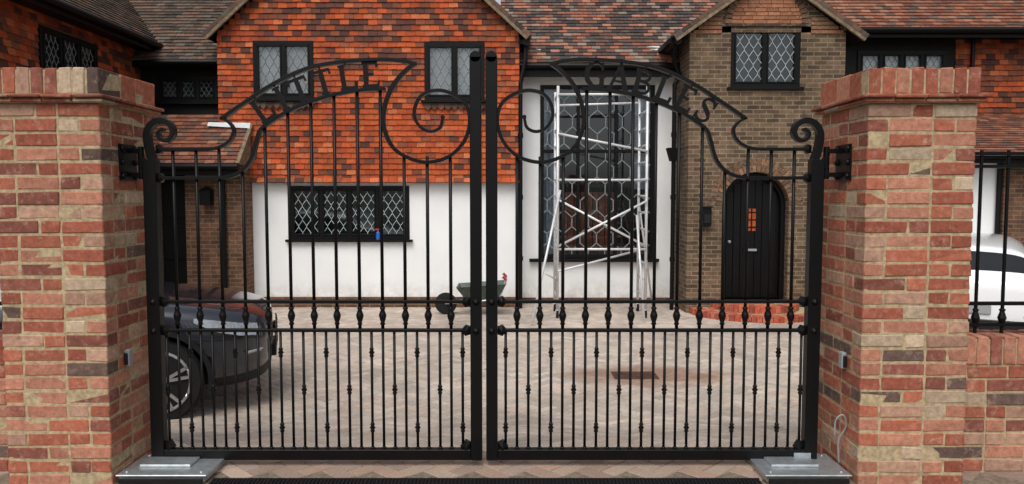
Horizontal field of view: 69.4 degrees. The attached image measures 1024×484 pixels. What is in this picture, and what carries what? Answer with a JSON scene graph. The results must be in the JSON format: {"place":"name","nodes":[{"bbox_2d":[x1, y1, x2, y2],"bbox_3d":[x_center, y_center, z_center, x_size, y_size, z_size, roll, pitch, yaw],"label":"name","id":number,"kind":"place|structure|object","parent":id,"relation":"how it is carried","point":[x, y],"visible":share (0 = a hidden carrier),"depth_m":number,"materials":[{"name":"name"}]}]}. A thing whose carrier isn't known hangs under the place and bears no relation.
{"place":"outdoors","nodes":[
{"label":"outdoors","id":0,"kind":"place"},
{"bbox_2d":[0,303,1023,483],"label":"driveway","id":1,"kind":"structure","parent":0,"point":[484,468],"depth_m":7.12,"materials":[{"name":"beige stone"}]},
{"bbox_2d":[0,330,8,470],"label":"boundary wall","id":2,"kind":"structure","parent":1,"relation":"on","point":[4,459],"depth_m":4.09,"materials":[{"name":"brick"}]},
{"bbox_2d":[0,67,163,483],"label":"gate pillar","id":3,"kind":"structure","parent":1,"relation":"on","point":[73,286],"depth_m":3.88,"materials":[{"name":"red brick"}]},
{"bbox_2d":[124,349,132,365],"bbox_3d":[-2.111,0.635,4.063,0.027,0.090,0.060,0,4,0],"label":"gate sensor","id":4,"kind":"object","parent":3,"relation":"attached to","point":[128,357],"visible":1,"depth_m":4.05,"materials":[{"name":"grey plastic"}]},
{"bbox_2d":[118,51,481,460],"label":"driveway gate","id":5,"kind":"structure","parent":3,"relation":"attached to","point":[163,444],"depth_m":4.13,"materials":[{"name":"black metal"}]},
{"bbox_2d":[0,276,277,419],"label":"parked car","id":6,"kind":"object","parent":1,"relation":"on","point":[234,312],"visible":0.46,"depth_m":6.44,"materials":[{"name":"black paint"}]},
{"bbox_2d":[115,454,226,483],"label":"gate motor box","id":7,"kind":"object","parent":1,"relation":"on","point":[146,469],"visible":0.82,"depth_m":4.00,"materials":[{"name":"silver metal"}]},
{"bbox_2d":[161,165,254,293],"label":"lean to wall","id":8,"kind":"structure","parent":1,"relation":"on","point":[209,244],"depth_m":12.98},
{"bbox_2d":[160,163,238,283],"bbox_3d":[-5.765,-0.061,12.850,2.270,2.573,0.644,0,4,0],"label":"side door","id":9,"kind":"structure","parent":8,"relation":"in","point":[182,169],"depth_m":13.07,"materials":[{"name":"black paint"}]},
{"bbox_2d":[151,115,252,164],"bbox_3d":[-5.760,-1.821,13.145,2.280,0.936,1.334,0,4,0],"label":"lean to roof","id":10,"kind":"object","parent":8,"relation":"on","point":[194,130],"visible":0.47,"depth_m":12.93,"materials":[{"name":"brown tile"}]},
{"bbox_2d":[207,122,249,127],"bbox_3d":[-5.025,-2.072,13.121,0.750,0.110,0.050,0,4,0],"label":"lean to flashing","id":11,"kind":"object","parent":10,"relation":"on","point":[237,125],"visible":1,"depth_m":13.12,"materials":[{"name":"white metal"}]},
{"bbox_2d":[199,186,213,204],"bbox_3d":[-5.303,-0.805,12.822,0.220,0.330,0.195,0,4,0],"label":"wall lantern","id":12,"kind":"object","parent":8,"relation":"attached to","point":[206,195],"depth_m":12.75,"materials":[{"name":"black paint"}]},
{"bbox_2d":[263,297,514,306],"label":"plinth","id":13,"kind":"structure","parent":1,"relation":"on","point":[366,304],"depth_m":13.50,"materials":[{"name":"red brick"}]},
{"bbox_2d":[252,182,514,296],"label":"rendered wall","id":14,"kind":"structure","parent":13,"relation":"on","point":[347,253],"depth_m":13.46,"materials":[{"name":"white paint"}]},
{"bbox_2d":[295,191,402,233],"bbox_3d":[-2.950,-0.545,13.613,2.180,0.971,0.260,0,4,0],"label":"interior","id":15,"kind":"object","parent":14,"relation":"attached to","point":[363,206],"visible":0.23,"depth_m":13.74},
{"bbox_2d":[285,186,412,241],"bbox_3d":[-2.950,-0.509,13.404,2.300,1.016,0.160,0,4,0],"label":"frame","id":16,"kind":"object","parent":14,"relation":"attached to","point":[322,236],"visible":0.81,"depth_m":13.39,"materials":[{"name":"black paint"}]},
{"bbox_2d":[294,193,402,233],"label":"leads","id":17,"kind":"object","parent":16,"relation":"attached to","point":[344,214],"visible":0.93,"depth_m":13.41,"materials":[{"name":"silver metal"}]},
{"bbox_2d":[375,228,379,239],"bbox_3d":[-2.433,-0.144,13.387,0.087,0.200,0.074,0,4,0],"label":"spray bottle","id":18,"kind":"object","parent":16,"relation":"on","point":[377,235],"visible":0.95,"depth_m":13.37,"materials":[{"name":"blue plastic"}]},
{"bbox_3d":[-2.398,-1.105,13.467,4.986,0.039,0.420,0,4,0],"label":"jetty underside","id":19,"kind":"object","parent":14,"relation":"on","visible":0},
{"bbox_2d":[222,0,518,179],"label":"first floor wall","id":20,"kind":"structure","parent":19,"relation":"on","point":[444,108],"depth_m":13.15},
{"bbox_2d":[252,41,313,101],"bbox_3d":[-4.061,-3.033,13.126,1.187,1.065,0.160,0,4,0],"label":"frame","id":21,"kind":"object","parent":20,"relation":"attached to","point":[287,97],"visible":0.74,"depth_m":13.11,"materials":[{"name":"black paint"}]},
{"bbox_2d":[258,46,307,92],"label":"leads","id":22,"kind":"object","parent":21,"relation":"attached to","point":[279,66],"visible":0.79,"depth_m":13.13,"materials":[{"name":"grey metal"}]},
{"bbox_2d":[259,47,307,92],"bbox_3d":[-4.061,-3.063,13.245,1.067,1.020,0.027,0,4,0],"label":"net curtain","id":23,"kind":"object","parent":20,"relation":"attached to","point":[264,53],"visible":0.42,"depth_m":13.24,"materials":[{"name":"white fabric"}]},
{"bbox_2d":[201,0,530,42],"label":"gable roof","id":24,"kind":"structure","parent":20,"relation":"attached to","point":[215,26],"depth_m":12.92,"materials":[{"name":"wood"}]},
{"bbox_2d":[217,0,518,182],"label":"hung tiles","id":25,"kind":"object","parent":20,"relation":"attached to","point":[348,36],"visible":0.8,"depth_m":13.16,"materials":[{"name":"tile"}]},
{"bbox_2d":[421,42,485,102],"bbox_3d":[-1.021,-3.010,13.127,1.188,1.065,0.160,0,4,0],"label":"frame","id":26,"kind":"object","parent":20,"relation":"attached to","point":[454,47],"visible":0.69,"depth_m":13.10,"materials":[{"name":"black paint"}]},
{"bbox_2d":[430,48,478,94],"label":"leads","id":27,"kind":"object","parent":26,"relation":"attached to","point":[449,69],"visible":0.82,"depth_m":13.13,"materials":[{"name":"grey metal"}]},
{"bbox_2d":[430,48,478,94],"bbox_3d":[-1.021,-3.040,13.246,1.068,1.020,0.027,0,4,0],"label":"net curtain","id":28,"kind":"object","parent":20,"relation":"attached to","point":[445,71],"visible":0.39,"depth_m":13.24,"materials":[{"name":"white fabric"}]},
{"bbox_2d":[221,38,682,309],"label":"rainwater pipes","id":29,"kind":"object","parent":1,"relation":"on","point":[669,46],"visible":0.77,"depth_m":13.09,"materials":[{"name":"black paint"}]},
{"bbox_2d":[435,273,506,313],"bbox_3d":[-0.702,0.897,12.681,1.246,0.699,0.660,0,4,0],"label":"wheelbarrow","id":30,"kind":"object","parent":1,"relation":"on","point":[463,289],"visible":0.55,"depth_m":12.65,"materials":[{"name":"green painted metal"},{"name":"rubber"},{"name":"red rubber"}]},
{"bbox_2d":[208,478,761,483],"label":"drain channel","id":31,"kind":"object","parent":1,"relation":"on","point":[485,481],"visible":1,"depth_m":3.95,"materials":[{"name":"black plastic"}]},
{"bbox_2d":[522,298,669,303],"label":"recess plinth","id":32,"kind":"structure","parent":1,"relation":"on","point":[597,298],"depth_m":13.97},
{"bbox_2d":[611,371,659,379],"bbox_3d":[1.338,1.456,8.057,0.480,0.019,0.340,0,4,0],"label":"manhole cover","id":33,"kind":"object","parent":1,"relation":"on","point":[635,374],"visible":0.78,"depth_m":8.04,"materials":[{"name":"metal"}]},
{"bbox_2d":[689,303,803,322],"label":"entrance steps","id":34,"kind":"structure","parent":1,"relation":"on","point":[756,311],"depth_m":12.14,"materials":[{"name":"brick"}]},
{"bbox_2d":[748,454,851,483],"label":"gate motor box","id":35,"kind":"object","parent":1,"relation":"on","point":[823,469],"visible":0.88,"depth_m":4.00,"materials":[{"name":"silver metal"}]},
{"bbox_2d":[811,67,992,483],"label":"gate pillar","id":36,"kind":"structure","parent":1,"relation":"on","point":[896,249],"depth_m":3.88,"materials":[{"name":"red brick"}]},
{"bbox_2d":[485,51,851,460],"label":"driveway gate","id":37,"kind":"structure","parent":36,"relation":"attached to","point":[813,178],"depth_m":4.13,"materials":[{"name":"metal"}]},
{"bbox_2d":[834,414,846,462],"bbox_3d":[1.804,1.081,4.052,0.055,0.297,0.087,4,5,44],"label":"cable conduit","id":38,"kind":"object","parent":36,"relation":"attached to","point":[838,416],"visible":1,"depth_m":4.04,"materials":[{"name":"grey plastic"}]},
{"bbox_2d":[838,351,846,368],"bbox_3d":[1.821,0.650,4.064,0.027,0.090,0.060,0,4,0],"label":"gate sensor","id":39,"kind":"object","parent":36,"relation":"attached to","point":[842,364],"visible":1,"depth_m":4.05,"materials":[{"name":"grey plastic"}]},
{"bbox_2d":[962,329,1023,471],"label":"boundary wall","id":40,"kind":"structure","parent":1,"relation":"on","point":[993,432],"depth_m":4.09,"materials":[{"name":"brick"}]},
{"bbox_2d":[968,150,1023,333],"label":"iron railing","id":41,"kind":"object","parent":40,"relation":"on","point":[975,323],"visible":0.62,"depth_m":4.14,"materials":[{"name":"black metal"}]},
{"bbox_2d":[968,232,1023,329],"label":"parked car","id":42,"kind":"object","parent":1,"relation":"on","point":[990,265],"visible":0.18,"depth_m":8.49,"materials":[{"name":"white paint"}]},
{"bbox_2d":[531,86,651,323],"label":"scaffold tower","id":43,"kind":"structure","parent":0,"point":[557,200],"depth_m":12.18,"materials":[{"name":"white metal"}]},
{"bbox_2d":[519,77,674,297],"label":"recess wall","id":44,"kind":"structure","parent":0,"point":[597,280],"depth_m":13.91,"materials":[{"name":"white paint"}]},
{"bbox_2d":[529,85,658,261],"bbox_3d":[1.540,-1.272,13.822,2.428,3.288,0.190,0,4,0],"label":"frame","id":45,"kind":"object","parent":44,"relation":"in","point":[577,257],"visible":0.88,"depth_m":13.82,"materials":[{"name":"black paint"}]},
{"bbox_2d":[544,89,650,253],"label":"leads","id":46,"kind":"object","parent":45,"relation":"attached to","point":[596,171],"visible":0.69,"depth_m":13.83,"materials":[{"name":"grey metal"}]},
{"bbox_2d":[556,90,648,253],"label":"window","id":47,"kind":"structure","parent":45,"relation":"in","point":[597,122],"depth_m":15.29,"materials":[{"name":"black glass"}]},
{"bbox_2d":[565,192,613,250],"bbox_3d":[1.506,-0.398,14.423,1.060,1.150,0.100,0,4,0],"label":"room furniture","id":48,"kind":"object","parent":47,"relation":"attached to","point":[593,223],"visible":0.59,"depth_m":14.37,"materials":[{"name":"red wood"}]},
{"bbox_2d":[519,63,679,76],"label":"recess fascia","id":49,"kind":"structure","parent":44,"relation":"attached to","point":[548,70],"depth_m":13.39,"materials":[{"name":"black wood"}]},
{"bbox_2d":[501,0,720,62],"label":"recess roof","id":50,"kind":"structure","parent":44,"relation":"on","point":[632,30],"depth_m":13.99,"materials":[{"name":"brown tile"}]},
{"bbox_2d":[544,90,554,253],"bbox_3d":[0.701,-1.311,13.975,0.250,3.228,0.060,0,4,0],"label":"curtain","id":51,"kind":"object","parent":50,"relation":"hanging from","point":[548,194],"visible":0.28,"depth_m":13.98,"materials":[{"name":"grey fabric"}]},
{"bbox_2d":[634,90,649,188],"bbox_3d":[2.429,-1.960,13.934,0.350,1.928,0.060,0,4,0],"label":"curtain","id":52,"kind":"object","parent":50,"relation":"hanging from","point":[643,142],"visible":0.34,"depth_m":13.93,"materials":[{"name":"grey fabric"}]},
{"bbox_2d":[724,298,777,298],"bbox_3d":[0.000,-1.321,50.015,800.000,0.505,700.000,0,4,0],"label":"ground","id":53,"kind":"structure","parent":0,"point":[749,298],"depth_m":14.87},
{"bbox_2d":[37,22,93,67],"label":"wing wall","id":54,"kind":"structure","parent":53,"relation":"on","point":[86,62],"depth_m":12.00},
{"bbox_2d":[37,24,97,68],"bbox_3d":[-6.890,-2.661,11.556,0.160,1.115,1.620,0,4,0],"label":"frame","id":55,"kind":"object","parent":54,"relation":"attached to","point":[62,38],"visible":0.41,"depth_m":11.32,"materials":[{"name":"black paint"}]},
{"bbox_2d":[45,34,93,67],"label":"leads","id":56,"kind":"object","parent":55,"relation":"attached to","point":[65,54],"visible":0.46,"depth_m":11.43,"materials":[{"name":"grey metal"}]},
{"bbox_2d":[45,35,89,67],"bbox_3d":[-7.075,-2.684,11.555,0.210,1.070,1.500,0,4,0],"label":"interior","id":57,"kind":"object","parent":54,"relation":"attached to","point":[54,53],"visible":0.08,"depth_m":11.60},
{"bbox_2d":[0,0,140,79],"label":"wing tiles","id":58,"kind":"object","parent":54,"relation":"attached to","point":[19,41],"visible":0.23,"depth_m":10.66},
{"bbox_2d":[9,0,163,51],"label":"wing roof","id":59,"kind":"structure","parent":54,"relation":"on","point":[120,22],"depth_m":12.13,"materials":[{"name":"brown tile"}]},
{"bbox_2d":[132,59,217,68],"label":"fascia","id":60,"kind":"structure","parent":54,"relation":"attached to","point":[182,64],"depth_m":13.42,"materials":[{"name":"black paint"}]},
{"bbox_2d":[140,69,218,114],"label":"wall","id":61,"kind":"structure","parent":54,"relation":"attached to","point":[149,76],"depth_m":13.75,"materials":[{"name":"black wood"}]},
{"bbox_2d":[156,76,217,104],"bbox_3d":[-6.018,-2.819,13.741,1.145,0.526,0.160,0,4,0],"label":"frame","id":62,"kind":"object","parent":61,"relation":"attached to","point":[181,99],"visible":0.94,"depth_m":13.72,"materials":[{"name":"black paint"}]},
{"bbox_2d":[164,81,211,96],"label":"leads","id":63,"kind":"object","parent":62,"relation":"attached to","point":[188,88],"visible":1,"depth_m":13.75,"materials":[{"name":"grey metal"}]},
{"bbox_2d":[165,82,211,96],"bbox_3d":[-6.018,-2.854,13.949,1.105,0.481,0.260,0,4,0],"label":"interior","id":64,"kind":"object","parent":61,"relation":"attached to","point":[187,92],"visible":0.08,"depth_m":14.08,"materials":[{"name":"black"}]},
{"bbox_2d":[128,0,235,60],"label":"roof","id":65,"kind":"structure","parent":54,"relation":"attached to","point":[176,28],"depth_m":14.09,"materials":[{"name":"tile"}]},
{"bbox_2d":[674,0,845,312],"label":"brick bay","id":66,"kind":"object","parent":53,"relation":"on","point":[773,116],"visible":0.58,"depth_m":12.66,"materials":[{"name":"brown brick"}]},
{"bbox_2d":[703,206,712,225],"bbox_3d":[3.328,-0.444,12.659,0.180,0.335,0.165,0,4,0],"label":"wall light","id":67,"kind":"object","parent":66,"relation":"attached to","point":[707,215],"depth_m":12.59,"materials":[{"name":"black paint"}]},
{"bbox_2d":[721,173,785,298],"bbox_3d":[4.196,-0.107,12.969,1.146,2.212,0.100,0,4,0],"label":"door leaf","id":68,"kind":"object","parent":66,"relation":"attached to","point":[735,236],"visible":0.62,"depth_m":12.99,"materials":[{"name":"black wood"}]},
{"bbox_2d":[748,209,755,230],"bbox_3d":[4.196,-0.389,12.958,0.150,0.389,0.025,0,4,0],"label":"door light","id":69,"kind":"object","parent":68,"relation":"in","point":[752,221],"visible":0.71,"depth_m":12.95,"materials":[{"name":"orange glass"}]},
{"bbox_2d":[736,33,793,81],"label":"window panes","id":70,"kind":"object","parent":66,"relation":"attached to","point":[754,41],"visible":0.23,"depth_m":12.94,"materials":[{"name":"clear glass"}]},
{"bbox_2d":[727,32,803,89],"bbox_3d":[4.316,-3.128,12.609,1.309,1.064,0.160,0,4,0],"label":"frame","id":71,"kind":"object","parent":66,"relation":"attached to","point":[764,84],"visible":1,"depth_m":12.60,"materials":[{"name":"black paint"}]},
{"bbox_2d":[736,33,794,81],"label":"leads","id":72,"kind":"object","parent":71,"relation":"attached to","point":[769,53],"visible":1,"depth_m":12.62,"materials":[{"name":"grey metal"}]},
{"bbox_2d":[693,0,843,204],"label":"brick arches","id":73,"kind":"structure","parent":66,"relation":"attached to","point":[788,14],"depth_m":12.52,"materials":[{"name":"brick"}]},
{"bbox_2d":[670,0,869,46],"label":"bay roof","id":74,"kind":"structure","parent":66,"relation":"on","point":[855,33],"depth_m":12.38,"materials":[{"name":"wood"}]},
{"bbox_2d":[1000,163,1023,244],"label":"garage brick wall","id":75,"kind":"structure","parent":53,"relation":"on","point":[1016,212],"depth_m":12.59,"materials":[{"name":"brown brick"}]},
{"bbox_2d":[845,40,955,75],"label":"wall","id":76,"kind":"structure","parent":75,"relation":"on","point":[851,58],"depth_m":13.70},
{"bbox_2d":[863,56,940,70],"bbox_3d":[7.236,-3.315,13.820,1.673,0.478,0.028,0,4,0],"label":"net curtain","id":77,"kind":"object","parent":76,"relation":"hanging from","point":[908,63],"visible":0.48,"depth_m":13.81,"materials":[{"name":"white fabric"}]},
{"bbox_2d":[857,50,947,72],"bbox_3d":[7.236,-3.285,13.701,1.793,0.524,0.160,0,4,0],"label":"frame","id":78,"kind":"object","parent":76,"relation":"attached to","point":[903,54],"visible":0.51,"depth_m":13.68,"materials":[{"name":"black paint"}]},
{"bbox_2d":[863,56,941,67],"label":"leads","id":79,"kind":"object","parent":78,"relation":"attached to","point":[906,62],"visible":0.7,"depth_m":13.71,"materials":[{"name":"grey metal"}]},
{"bbox_2d":[823,0,1023,26],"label":"roof","id":80,"kind":"structure","parent":75,"relation":"on","point":[934,13],"depth_m":13.59,"materials":[{"name":"tile"}]},
{"bbox_2d":[860,27,1023,66],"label":"fascia","id":81,"kind":"structure","parent":75,"relation":"attached to","point":[973,34],"depth_m":13.29,"materials":[{"name":"black paint"}]},
{"bbox_2d":[972,163,996,233],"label":"garage rendered wall","id":82,"kind":"structure","parent":0,"point":[988,200],"depth_m":12.68,"materials":[{"name":"white paint"}]},
{"bbox_2d":[994,163,1002,233],"bbox_3d":[8.304,-0.076,12.660,0.080,2.626,0.080,0,4,0],"label":"garage downpipe","id":83,"kind":"object","parent":82,"relation":"attached to","point":[998,201],"depth_m":12.60,"materials":[{"name":"black plastic"}]},
{"bbox_2d":[955,40,1023,113],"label":"hung tiles","id":84,"kind":"object","parent":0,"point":[1000,63],"visible":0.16,"depth_m":13.71,"materials":[{"name":"tile"}]},
{"bbox_2d":[974,114,1023,162],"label":"garage roof","id":85,"kind":"structure","parent":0,"point":[999,132],"depth_m":12.82,"materials":[{"name":"brown tile"}]}
]}

